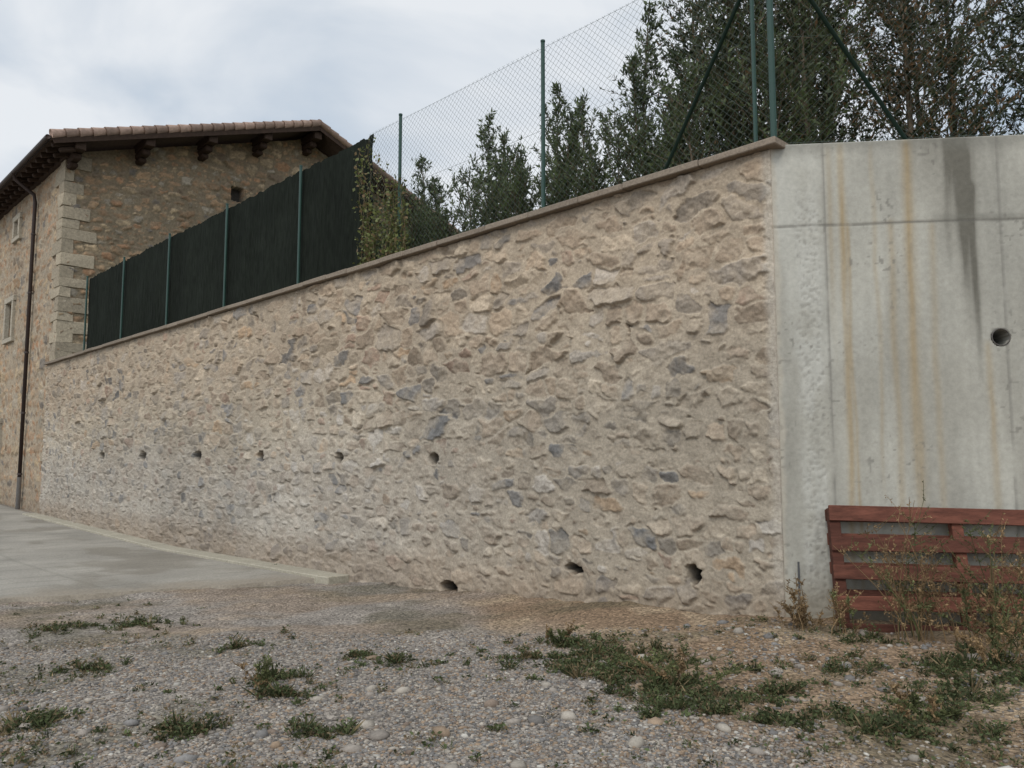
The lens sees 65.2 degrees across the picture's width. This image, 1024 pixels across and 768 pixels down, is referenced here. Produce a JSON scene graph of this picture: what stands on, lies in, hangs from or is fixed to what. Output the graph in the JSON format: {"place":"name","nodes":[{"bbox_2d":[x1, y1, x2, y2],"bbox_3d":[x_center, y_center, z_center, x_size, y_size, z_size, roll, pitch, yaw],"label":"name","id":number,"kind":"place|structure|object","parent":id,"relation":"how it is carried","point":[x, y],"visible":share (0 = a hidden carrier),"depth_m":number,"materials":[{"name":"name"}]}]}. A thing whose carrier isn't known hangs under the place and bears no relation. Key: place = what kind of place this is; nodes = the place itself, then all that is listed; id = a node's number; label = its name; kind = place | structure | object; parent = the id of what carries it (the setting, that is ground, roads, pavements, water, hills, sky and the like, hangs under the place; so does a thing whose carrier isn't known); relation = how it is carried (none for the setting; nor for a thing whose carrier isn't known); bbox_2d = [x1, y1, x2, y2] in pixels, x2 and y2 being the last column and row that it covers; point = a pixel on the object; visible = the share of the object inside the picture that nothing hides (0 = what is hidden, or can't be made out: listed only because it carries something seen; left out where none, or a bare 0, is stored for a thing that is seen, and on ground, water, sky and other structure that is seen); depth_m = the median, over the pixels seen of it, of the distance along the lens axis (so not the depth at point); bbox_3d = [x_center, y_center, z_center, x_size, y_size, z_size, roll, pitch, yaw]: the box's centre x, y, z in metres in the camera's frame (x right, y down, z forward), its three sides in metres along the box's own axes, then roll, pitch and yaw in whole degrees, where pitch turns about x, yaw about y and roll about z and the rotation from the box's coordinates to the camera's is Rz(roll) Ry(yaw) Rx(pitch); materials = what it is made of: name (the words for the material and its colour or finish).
{"place":"outdoors","nodes":[
{"label":"outdoors","id":0,"kind":"place"},
{"bbox_2d":[0,505,313,603],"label":"road","id":1,"kind":"structure","parent":0,"point":[41,560],"depth_m":12.94,"materials":[{"name":"concrete"}]},
{"bbox_2d":[0,504,1023,767],"bbox_3d":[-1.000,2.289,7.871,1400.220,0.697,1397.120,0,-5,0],"label":"ground","id":2,"kind":"structure","parent":0,"point":[348,608],"depth_m":6.40,"materials":[{"name":"soil"}]},
{"bbox_2d":[0,166,62,512],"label":"side wall","id":3,"kind":"structure","parent":2,"relation":"on","point":[14,267],"depth_m":26.91,"materials":[{"name":"stone"}]},
{"bbox_2d":[0,212,22,452],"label":"window surrounds","id":4,"kind":"object","parent":3,"relation":"attached to","point":[17,234],"visible":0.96,"depth_m":28.69,"materials":[{"name":"beige stone"}]},
{"bbox_2d":[40,157,96,460],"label":"corner quoins","id":5,"kind":"object","parent":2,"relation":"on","point":[68,233],"visible":0.52,"depth_m":24.82,"materials":[{"name":"stone"}]},
{"bbox_2d":[22,513,348,583],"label":"kerb","id":6,"kind":"structure","parent":2,"relation":"on","point":[322,577],"depth_m":14.45,"materials":[{"name":"concrete"}]},
{"bbox_2d":[230,642,284,690],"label":"dry weed","id":7,"kind":"object","parent":2,"relation":"on","point":[264,675],"visible":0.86,"depth_m":5.17,"materials":[{"name":"green plant"}]},
{"bbox_2d":[39,149,785,616],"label":"stone retaining wall","id":8,"kind":"structure","parent":2,"relation":"on","point":[577,403],"depth_m":9.63,"materials":[{"name":"beige stone"}]},
{"bbox_2d":[44,136,788,364],"bbox_3d":[-5.673,-1.376,15.649,0.436,0.091,23.479,5,-7,-44],"label":"coping","id":9,"kind":"object","parent":8,"relation":"on","point":[773,142],"visible":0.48,"depth_m":9.63,"materials":[{"name":"stone"}]},
{"bbox_2d":[86,134,373,348],"bbox_3d":[-6.894,-2.356,17.102,0.042,2.110,13.782,5,-7,-44],"label":"windbreak screen","id":10,"kind":"object","parent":9,"relation":"on","point":[262,242],"visible":0.92,"depth_m":15.19,"materials":[{"name":"black fabric"}]},
{"bbox_2d":[83,0,1023,350],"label":"chain link fence","id":11,"kind":"object","parent":9,"relation":"on","point":[773,86],"visible":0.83,"depth_m":8.13,"materials":[{"name":"metal"}]},
{"bbox_2d":[351,136,413,264],"bbox_3d":[-1.926,-2.723,11.833,0.344,2.167,1.439,5,-8,-45],"label":"climbing vine","id":12,"kind":"object","parent":11,"relation":"attached to","point":[371,247],"visible":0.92,"depth_m":11.86,"materials":[{"name":"green plant"}]},
{"bbox_2d":[0,620,1021,767],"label":"loose stones","id":13,"kind":"object","parent":2,"relation":"on","point":[635,741],"visible":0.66,"depth_m":4.46,"materials":[{"name":"grey stone"}]},
{"bbox_2d":[0,564,1023,767],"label":"weeds and grass","id":14,"kind":"object","parent":2,"relation":"on","point":[870,722],"visible":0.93,"depth_m":4.87,"materials":[{"name":"green plant"}]},
{"bbox_2d":[544,618,585,645],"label":"dry weed","id":15,"kind":"object","parent":2,"relation":"on","point":[549,632],"visible":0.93,"depth_m":6.52,"materials":[{"name":"green plant"}]},
{"bbox_2d":[605,637,765,685],"bbox_3d":[1.131,1.812,5.134,1.036,0.300,0.443,0,-5,0],"label":"dry weed","id":16,"kind":"object","parent":2,"relation":"on","point":[682,668],"visible":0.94,"depth_m":5.11,"materials":[{"name":"green plant"}]},
{"bbox_2d":[797,562,800,611],"bbox_3d":[2.450,1.831,6.816,0.017,0.621,0.039,-3,-6,26],"label":"metal rod","id":17,"kind":"object","parent":2,"relation":"on","point":[798,563],"visible":0.43,"depth_m":6.83,"materials":[{"name":"metal"}]},
{"bbox_2d":[773,574,855,630],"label":"dry weed","id":18,"kind":"object","parent":2,"relation":"on","point":[801,615],"visible":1,"depth_m":6.46,"materials":[{"name":"brown plant"}]},
{"bbox_2d":[825,582,870,634],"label":"dry weed","id":19,"kind":"object","parent":2,"relation":"on","point":[839,620],"visible":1,"depth_m":6.29,"materials":[{"name":"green plant"}]},
{"bbox_2d":[835,480,956,645],"bbox_3d":[2.886,1.345,6.049,0.886,1.233,0.585,-1,-5,12],"label":"dry weed","id":20,"kind":"object","parent":2,"relation":"on","point":[904,604],"visible":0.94,"depth_m":6.01,"materials":[{"name":"brown plant"}]},
{"bbox_2d":[770,134,1023,623],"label":"concrete wall","id":21,"kind":"structure","parent":2,"relation":"on","point":[899,276],"depth_m":6.96,"materials":[{"name":"grey concrete"}]},
{"bbox_2d":[914,328,1010,584],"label":"drain pipe mouths","id":22,"kind":"object","parent":21,"relation":"attached to","point":[998,345],"visible":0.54,"depth_m":6.87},
{"bbox_2d":[825,505,1023,634],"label":"wooden pallet","id":23,"kind":"object","parent":2,"relation":"on","point":[841,571],"visible":0.6,"depth_m":6.59,"materials":[{"name":"brown wood"}]},
{"bbox_2d":[858,509,1023,650],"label":"dry weed","id":24,"kind":"object","parent":2,"relation":"on","point":[995,599],"visible":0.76,"depth_m":5.85,"materials":[{"name":"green plant"}]},
{"bbox_2d":[888,677,1011,720],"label":"dry weed","id":25,"kind":"object","parent":2,"relation":"on","point":[933,704],"visible":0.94,"depth_m":4.45,"materials":[{"name":"green plant"}]},
{"bbox_2d":[916,579,1023,666],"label":"dry weed","id":26,"kind":"object","parent":2,"relation":"on","point":[1006,624],"visible":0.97,"depth_m":5.46,"materials":[{"name":"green plant"}]},
{"bbox_2d":[937,533,1023,648],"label":"dry weed","id":27,"kind":"object","parent":2,"relation":"on","point":[1009,587],"visible":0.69,"depth_m":5.80,"materials":[{"name":"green plant"}]},
{"bbox_2d":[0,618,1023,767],"bbox_3d":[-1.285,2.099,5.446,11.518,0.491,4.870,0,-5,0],"label":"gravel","id":28,"kind":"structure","parent":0,"point":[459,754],"depth_m":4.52,"materials":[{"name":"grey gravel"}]},
{"bbox_2d":[0,0,1023,231],"label":"sky","id":29,"kind":"structure","parent":0,"point":[352,66],"materials":[{"name":"grey"}]},
{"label":"terrace ground","id":30,"kind":"structure","parent":0,"visible":0},
{"bbox_2d":[57,139,433,353],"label":"gable wall","id":31,"kind":"structure","parent":30,"relation":"on","point":[159,195],"depth_m":26.90,"materials":[{"name":"stone"}]},
{"bbox_2d":[0,126,455,235],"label":"roof timbers","id":32,"kind":"object","parent":31,"relation":"on","point":[50,160],"visible":0.81,"depth_m":26.75,"materials":[{"name":"brown wood"}]},
{"bbox_2d":[0,134,49,508],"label":"gutter and downpipe","id":33,"kind":"object","parent":32,"relation":"attached to","point":[28,156],"visible":0.97,"depth_m":26.41,"materials":[{"name":"plastic"}]},
{"bbox_2d":[0,131,312,193],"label":"roof boards","id":34,"kind":"object","parent":32,"relation":"attached to","point":[160,143],"visible":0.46,"depth_m":27.38,"materials":[{"name":"brown wood"}]},
{"bbox_2d":[49,119,457,231],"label":"verge and ridge tiles","id":35,"kind":"object","parent":32,"relation":"on","point":[95,131],"visible":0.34,"depth_m":26.85,"materials":[{"name":"ceramic"}]},
{"bbox_2d":[301,131,450,234],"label":"roof boards","id":36,"kind":"object","parent":32,"relation":"attached to","point":[326,146],"visible":0.14,"depth_m":31.43,"materials":[{"name":"brown wood"}]},
{"bbox_2d":[371,208,389,256],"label":"young tree","id":37,"kind":"object","parent":30,"relation":"on","point":[375,226],"visible":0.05,"depth_m":15.01,"materials":[{"name":"green plant"}]},
{"bbox_2d":[372,225,407,259],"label":"shrub","id":38,"kind":"object","parent":30,"relation":"on","point":[383,238],"visible":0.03,"depth_m":14.00,"materials":[{"name":"green plant"}]},
{"bbox_2d":[373,184,413,258],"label":"young tree","id":39,"kind":"object","parent":30,"relation":"on","point":[389,207],"visible":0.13,"depth_m":14.20,"materials":[{"name":"green plant"}]},
{"bbox_2d":[376,221,428,256],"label":"shrub","id":40,"kind":"object","parent":30,"relation":"on","point":[396,242],"visible":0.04,"depth_m":13.36,"materials":[{"name":"green plant"}]},
{"bbox_2d":[401,197,429,249],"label":"shrub","id":41,"kind":"object","parent":30,"relation":"on","point":[418,230],"visible":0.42,"depth_m":12.69,"materials":[{"name":"green plant"}]},
{"bbox_2d":[403,153,447,244],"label":"young tree","id":42,"kind":"object","parent":30,"relation":"on","point":[421,167],"visible":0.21,"depth_m":14.27,"materials":[{"name":"green plant"}]},
{"bbox_2d":[405,186,465,246],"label":"shrub","id":43,"kind":"object","parent":30,"relation":"on","point":[444,222],"visible":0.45,"depth_m":12.49,"materials":[{"name":"green plant"}]},
{"bbox_2d":[406,175,469,242],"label":"young tree","id":44,"kind":"object","parent":30,"relation":"on","point":[430,187],"visible":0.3,"depth_m":13.68,"materials":[{"name":"green plant"}]},
{"bbox_2d":[425,161,488,232],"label":"shrub","id":45,"kind":"object","parent":30,"relation":"on","point":[463,181],"visible":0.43,"depth_m":12.00,"materials":[{"name":"green plant"}]},
{"bbox_2d":[461,108,510,225],"bbox_3d":[-0.405,-3.018,13.080,0.891,3.049,1.422,0,-5,0],"label":"young tree","id":46,"kind":"object","parent":30,"relation":"on","point":[485,138],"visible":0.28,"depth_m":13.06,"materials":[{"name":"green plant"}]},
{"bbox_2d":[458,126,514,231],"bbox_3d":[-0.305,-2.897,12.741,1.116,2.744,1.009,0,-5,0],"label":"young tree","id":47,"kind":"object","parent":30,"relation":"on","point":[504,136],"visible":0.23,"depth_m":12.88,"materials":[{"name":"green plant"}]},
{"bbox_2d":[451,166,540,230],"bbox_3d":[-0.242,-2.398,11.130,1.145,1.450,1.023,-3,-6,32],"label":"shrub","id":48,"kind":"object","parent":30,"relation":"on","point":[488,215],"visible":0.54,"depth_m":11.24,"materials":[{"name":"green plant"}]},
{"bbox_2d":[484,135,539,225],"bbox_3d":[-0.016,-2.694,12.396,1.026,2.272,1.328,0,-5,0],"label":"young tree","id":49,"kind":"object","parent":30,"relation":"on","point":[513,160],"visible":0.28,"depth_m":12.38,"materials":[{"name":"green plant"}]},
{"bbox_2d":[475,157,563,221],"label":"shrub","id":50,"kind":"object","parent":30,"relation":"on","point":[520,196],"visible":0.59,"depth_m":10.83,"materials":[{"name":"green plant"}]},
{"bbox_2d":[517,162,540,210],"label":"young tree","id":51,"kind":"object","parent":30,"relation":"on","point":[531,180],"visible":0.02,"depth_m":15.15,"materials":[{"name":"green plant"}]},
{"bbox_2d":[530,81,586,210],"bbox_3d":[0.603,-3.118,12.068,1.068,3.057,1.146,5,-7,-43],"label":"young tree","id":52,"kind":"object","parent":30,"relation":"on","point":[556,109],"visible":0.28,"depth_m":12.10,"materials":[{"name":"green plant"}]},
{"bbox_2d":[527,153,604,205],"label":"shrub","id":53,"kind":"object","parent":30,"relation":"on","point":[555,188],"visible":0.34,"depth_m":10.59,"materials":[{"name":"green plant"}]},
{"bbox_2d":[548,132,598,198],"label":"young tree","id":54,"kind":"object","parent":30,"relation":"on","point":[578,164],"visible":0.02,"depth_m":13.77,"materials":[{"name":"green plant"}]},
{"bbox_2d":[535,109,614,209],"bbox_3d":[0.942,-2.864,11.703,1.206,2.486,1.207,0,-5,0],"label":"young tree","id":55,"kind":"object","parent":30,"relation":"on","point":[569,131],"visible":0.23,"depth_m":11.65,"materials":[{"name":"green plant"}]},
{"bbox_2d":[551,88,619,199],"bbox_3d":[1.113,-2.934,11.308,1.078,2.547,1.015,-2,-6,18],"label":"young tree","id":56,"kind":"object","parent":30,"relation":"on","point":[581,122],"visible":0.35,"depth_m":11.24,"materials":[{"name":"green plant"}]},
{"bbox_2d":[545,134,626,196],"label":"shrub","id":57,"kind":"object","parent":30,"relation":"on","point":[592,175],"visible":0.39,"depth_m":10.26,"materials":[{"name":"green plant"}]},
{"bbox_2d":[588,92,680,185],"bbox_3d":[1.443,-2.651,9.658,1.167,1.676,1.213,-3,-6,31],"label":"shrub","id":58,"kind":"object","parent":30,"relation":"on","point":[620,150],"visible":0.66,"depth_m":9.67,"materials":[{"name":"green plant"}]},
{"bbox_2d":[606,0,680,181],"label":"young tree","id":59,"kind":"object","parent":30,"relation":"on","point":[650,46],"visible":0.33,"depth_m":10.68,"materials":[{"name":"green plant"}]},
{"bbox_2d":[606,51,683,182],"bbox_3d":[1.851,-3.051,10.491,1.181,2.633,1.075,0,-5,0],"label":"young tree","id":60,"kind":"object","parent":30,"relation":"on","point":[630,62],"visible":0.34,"depth_m":10.41,"materials":[{"name":"green plant"}]},
{"bbox_2d":[640,122,669,176],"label":"young tree","id":61,"kind":"object","parent":30,"relation":"on","point":[659,139],"visible":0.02,"depth_m":12.94,"materials":[{"name":"green plant"}]},
{"bbox_2d":[618,48,726,173],"bbox_3d":[1.938,-2.846,8.897,1.341,1.923,1.051,2,-6,-16],"label":"shrub","id":62,"kind":"object","parent":30,"relation":"on","point":[685,64],"visible":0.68,"depth_m":8.98,"materials":[{"name":"green plant"}]},
{"bbox_2d":[653,98,704,167],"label":"young tree","id":63,"kind":"object","parent":30,"relation":"on","point":[668,124],"visible":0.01,"depth_m":12.43,"materials":[{"name":"green plant"}]},
{"bbox_2d":[599,0,766,158],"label":"evergreen tree","id":64,"kind":"object","parent":30,"relation":"on","point":[680,36],"visible":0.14,"depth_m":10.69,"materials":[{"name":"green plant"}]},
{"bbox_2d":[643,114,744,174],"bbox_3d":[2.059,-2.530,9.589,1.319,1.423,1.314,-1,-5,9],"label":"shrub","id":65,"kind":"object","parent":30,"relation":"on","point":[652,155],"visible":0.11,"depth_m":9.61,"materials":[{"name":"green plant"}]},
{"bbox_2d":[646,48,744,170],"bbox_3d":[2.086,-3.010,9.823,1.083,2.424,1.248,3,-6,-27],"label":"young tree","id":66,"kind":"object","parent":30,"relation":"on","point":[679,68],"visible":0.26,"depth_m":9.90,"materials":[{"name":"green plant"}]},
{"bbox_2d":[699,68,753,157],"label":"young tree","id":67,"kind":"object","parent":30,"relation":"on","point":[715,130],"visible":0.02,"depth_m":11.40,"materials":[{"name":"green plant"}]},
{"bbox_2d":[675,0,790,155],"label":"young tree","id":68,"kind":"object","parent":30,"relation":"on","point":[733,107],"visible":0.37,"depth_m":9.48,"materials":[{"name":"green plant"}]},
{"bbox_2d":[655,0,842,159],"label":"evergreen tree","id":69,"kind":"object","parent":30,"relation":"on","point":[678,18],"visible":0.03,"depth_m":11.09,"materials":[{"name":"green plant"}]},
{"bbox_2d":[662,0,851,153],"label":"evergreen tree","id":70,"kind":"object","parent":30,"relation":"on","point":[732,38],"visible":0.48,"depth_m":9.30,"materials":[{"name":"green plant"}]},
{"bbox_2d":[721,32,829,148],"bbox_3d":[2.873,-2.869,8.817,1.193,1.956,0.947,0,-5,0],"label":"shrub","id":71,"kind":"object","parent":30,"relation":"on","point":[777,74],"visible":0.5,"depth_m":8.73,"materials":[{"name":"green plant"}]},
{"bbox_2d":[744,0,876,144],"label":"young tree","id":72,"kind":"object","parent":30,"relation":"on","point":[840,71],"visible":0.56,"depth_m":9.05,"materials":[{"name":"green plant"}]},
{"bbox_2d":[724,0,899,143],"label":"evergreen tree","id":73,"kind":"object","parent":30,"relation":"on","point":[846,96],"visible":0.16,"depth_m":9.77,"materials":[{"name":"green plant"}]},
{"bbox_2d":[749,1,875,143],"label":"young tree","id":74,"kind":"object","parent":30,"relation":"on","point":[821,103],"visible":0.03,"depth_m":10.25,"materials":[{"name":"green plant"}]},
{"bbox_2d":[718,0,945,142],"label":"evergreen tree","id":75,"kind":"object","parent":30,"relation":"on","point":[851,41],"visible":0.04,"depth_m":11.35,"materials":[{"name":"green plant"}]},
{"bbox_2d":[777,0,1023,143],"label":"evergreen tree","id":76,"kind":"object","parent":30,"relation":"on","point":[903,33],"visible":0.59,"depth_m":9.30,"materials":[{"name":"green plant"}]},
{"bbox_2d":[812,0,1021,140],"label":"evergreen tree","id":77,"kind":"object","parent":30,"relation":"on","point":[932,15],"visible":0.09,"depth_m":11.81,"materials":[{"name":"green plant"}]},
{"bbox_2d":[860,0,1023,137],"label":"evergreen tree","id":78,"kind":"object","parent":30,"relation":"on","point":[959,55],"visible":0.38,"depth_m":9.86,"materials":[{"name":"green plant"}]},
{"bbox_2d":[925,0,1023,136],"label":"evergreen tree","id":79,"kind":"object","parent":30,"relation":"on","point":[1020,17],"visible":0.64,"depth_m":9.58,"materials":[{"name":"green plant"}]},
{"bbox_2d":[992,0,1023,134],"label":"evergreen tree","id":80,"kind":"object","parent":30,"relation":"on","point":[1020,43],"visible":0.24,"depth_m":10.71,"materials":[{"name":"green plant"}]}
]}

